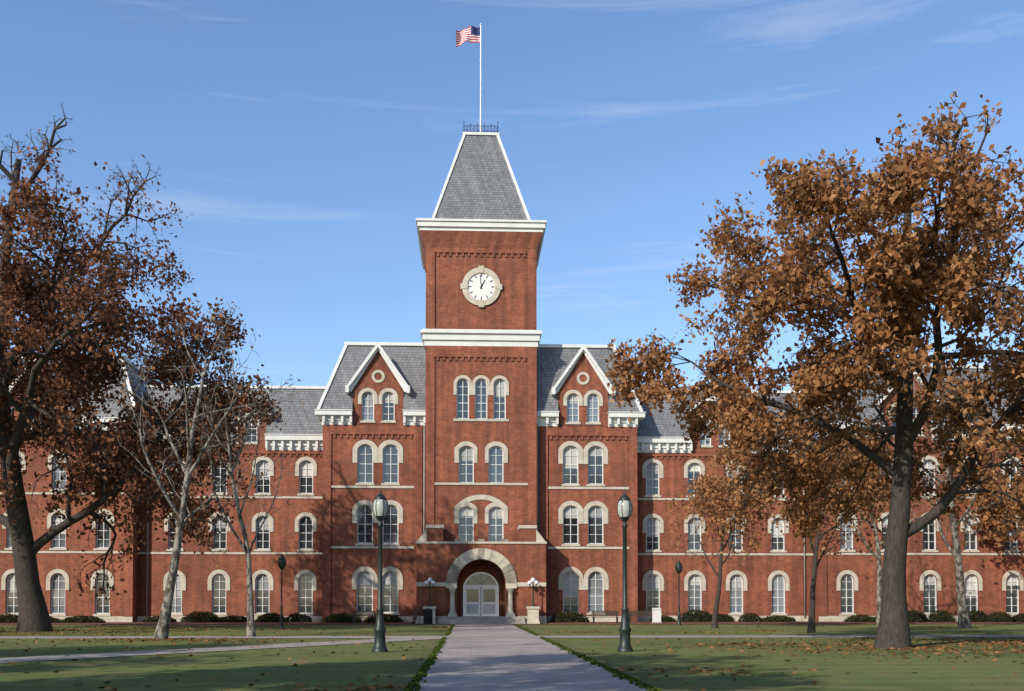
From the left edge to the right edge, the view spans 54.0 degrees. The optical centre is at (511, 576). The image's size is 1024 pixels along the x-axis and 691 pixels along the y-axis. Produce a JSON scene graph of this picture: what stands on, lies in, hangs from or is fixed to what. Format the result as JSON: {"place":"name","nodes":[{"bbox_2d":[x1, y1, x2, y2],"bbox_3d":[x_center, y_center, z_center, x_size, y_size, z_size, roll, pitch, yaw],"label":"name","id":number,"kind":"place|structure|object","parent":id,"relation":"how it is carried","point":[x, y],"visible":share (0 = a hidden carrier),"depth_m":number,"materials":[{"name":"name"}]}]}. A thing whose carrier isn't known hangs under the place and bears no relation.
{"place":"outdoors","nodes":[
{"label":"outdoors","id":0,"kind":"place"},
{"bbox_2d":[0,623,1023,690],"bbox_3d":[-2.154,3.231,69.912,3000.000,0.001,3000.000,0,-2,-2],"label":"lawn","id":1,"kind":"structure","parent":0,"point":[934,673],"depth_m":24.36,"materials":[{"name":"green plant"}]},
{"bbox_2d":[0,103,289,631],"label":"oak tree","id":2,"kind":"object","parent":1,"relation":"on","point":[32,309],"depth_m":48.03,"materials":[{"name":"brown plant"}]},
{"bbox_2d":[108,302,304,638],"bbox_3d":[-12.064,-4.121,39.977,7.560,13.555,8.225,0,-2,-2],"label":"sycamore tree","id":3,"kind":"object","parent":1,"relation":"on","point":[162,629],"depth_m":39.17,"materials":[{"name":"grey plant"}]},
{"bbox_2d":[169,366,301,636],"bbox_3d":[-11.222,-2.867,41.100,4.305,11.002,6.739,0,-2,-2],"label":"sycamore tree","id":4,"kind":"object","parent":1,"relation":"on","point":[250,631],"depth_m":41.23,"materials":[{"name":"grey plant"}]},
{"bbox_2d":[278,554,285,628],"bbox_3d":[-12.489,0.758,54.506,0.464,4.139,0.430,0,-2,-2],"label":"lamp post","id":5,"kind":"object","parent":1,"relation":"on","point":[281,562],"visible":1,"depth_m":54.42,"materials":[{"name":"metal"}]},
{"bbox_2d":[372,488,388,651],"bbox_3d":[-3.749,-0.187,28.578,0.444,4.670,0.444,-1,-2,42],"label":"lamp post","id":6,"kind":"object","parent":1,"relation":"on","point":[380,507],"visible":1,"depth_m":28.49,"materials":[{"name":"metal"}]},
{"bbox_2d":[412,609,419,623],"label":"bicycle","id":7,"kind":"object","parent":1,"relation":"on","point":[415,617],"visible":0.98,"depth_m":66.12,"materials":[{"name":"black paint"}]},
{"bbox_2d":[423,608,432,623],"bbox_3d":[-5.450,2.587,65.179,0.600,1.040,0.600,0,-2,-2],"label":"trash can","id":8,"kind":"object","parent":1,"relation":"on","point":[427,615],"visible":0.96,"depth_m":64.97,"materials":[{"name":"metal"}]},
{"bbox_2d":[423,578,436,623],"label":"lamp on pedestal","id":9,"kind":"object","parent":1,"relation":"on","point":[427,582],"visible":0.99,"depth_m":66.78,"materials":[{"name":"stone"}]},
{"bbox_2d":[0,23,1023,623],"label":"university hall","id":10,"kind":"structure","parent":1,"relation":"on","point":[490,445],"depth_m":71.19,"materials":[{"name":"brick"}]},
{"bbox_2d":[456,26,479,46],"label":"flag","id":11,"kind":"object","parent":10,"relation":"attached to","point":[470,34],"visible":1,"depth_m":75.04,"materials":[{"name":"fabric"}]},
{"bbox_2d":[0,621,1023,623],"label":"planting beds","id":12,"kind":"object","parent":1,"relation":"on","point":[737,622],"visible":0.5,"depth_m":66.83,"materials":[{"name":"soil"}]},
{"bbox_2d":[352,611,376,622],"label":"bench","id":13,"kind":"object","parent":12,"relation":"on","point":[354,614],"visible":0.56,"depth_m":66.15,"materials":[{"name":"wood"}]},
{"bbox_2d":[0,609,1023,622],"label":"hedges","id":14,"kind":"object","parent":12,"relation":"on","point":[304,618],"visible":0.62,"depth_m":69.56,"materials":[{"name":"green plant"}]},
{"bbox_2d":[591,611,618,622],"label":"bench","id":15,"kind":"object","parent":12,"relation":"on","point":[593,614],"visible":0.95,"depth_m":66.85,"materials":[{"name":"wood"}]},
{"bbox_2d":[628,611,651,622],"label":"bench","id":16,"kind":"object","parent":12,"relation":"on","point":[629,614],"visible":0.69,"depth_m":66.96,"materials":[{"name":"wood"}]},
{"bbox_2d":[651,608,661,622],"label":"marker sign","id":17,"kind":"object","parent":12,"relation":"on","point":[656,615],"visible":1,"depth_m":66.28,"materials":[{"name":"stone"}]},
{"bbox_2d":[0,623,1023,690],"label":"walkway paths","id":18,"kind":"structure","parent":1,"relation":"in","point":[491,657],"depth_m":26.06,"materials":[{"name":"concrete"}]},
{"bbox_2d":[0,624,1023,690],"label":"fallen leaves","id":19,"kind":"object","parent":1,"relation":"on","point":[828,647],"depth_m":31.70,"materials":[{"name":"brown plant"}]},
{"bbox_2d":[526,578,539,623],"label":"lamp on pedestal","id":20,"kind":"object","parent":1,"relation":"on","point":[532,613],"visible":1,"depth_m":66.98,"materials":[{"name":"stone"}]},
{"bbox_2d":[404,624,662,690],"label":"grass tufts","id":21,"kind":"object","parent":1,"relation":"on","point":[419,675],"depth_m":21.45,"materials":[{"name":"green plant"}]},
{"bbox_2d":[617,489,632,651],"bbox_3d":[3.244,-0.179,28.884,0.444,4.670,0.444,-1,-2,42],"label":"lamp post","id":22,"kind":"object","parent":1,"relation":"on","point":[624,508],"visible":1,"depth_m":28.79,"materials":[{"name":"metal"}]},
{"bbox_2d":[675,560,682,624],"bbox_3d":[10.383,0.967,62.508,0.464,4.139,0.430,0,-2,-2],"label":"lamp post","id":23,"kind":"object","parent":1,"relation":"on","point":[678,567],"visible":1,"depth_m":62.43,"materials":[{"name":"metal"}]},
{"bbox_2d":[656,450,779,627],"bbox_3d":[11.713,-2.009,55.546,6.524,10.040,7.226,0,-2,-2],"label":"small tree","id":24,"kind":"object","parent":1,"relation":"on","point":[706,488],"depth_m":55.40,"materials":[{"name":"brown plant"}]},
{"bbox_2d":[600,91,1023,648],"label":"oak tree","id":25,"kind":"object","parent":1,"relation":"on","point":[896,287],"depth_m":29.39,"materials":[{"name":"brown plant"}]},
{"bbox_2d":[745,425,914,632],"bbox_3d":[14.879,-2.172,46.458,8.570,9.887,5.949,1,-2,-29],"label":"small tree","id":26,"kind":"object","parent":1,"relation":"on","point":[871,485],"depth_m":46.52,"materials":[{"name":"brown plant"}]},
{"bbox_2d":[824,433,948,625],"bbox_3d":[23.355,-3.366,62.394,8.832,13.116,7.160,0,-2,-2],"label":"sycamore tree","id":27,"kind":"object","parent":1,"relation":"on","point":[877,555],"depth_m":62.05,"materials":[{"name":"grey plant"}]},
{"bbox_2d":[913,352,1018,627],"bbox_3d":[23.551,-4.645,54.858,7.692,15.346,8.384,0,-2,-2],"label":"sycamore tree","id":28,"kind":"object","parent":1,"relation":"on","point":[963,614],"depth_m":55.54,"materials":[{"name":"grey plant"}]},
{"bbox_2d":[951,400,1023,561],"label":"tree","id":29,"kind":"object","parent":1,"relation":"on","point":[985,499],"depth_m":71.05,"materials":[{"name":"brown plant"}]},
{"bbox_2d":[0,0,1023,438],"label":"sky","id":30,"kind":"structure","parent":0,"point":[305,143],"materials":[{"name":"blue"}]},
{"bbox_2d":[981,346,1023,540],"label":"oak tree","id":31,"kind":"object","parent":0,"point":[1011,502],"depth_m":48.43,"materials":[{"name":"brown plant"}]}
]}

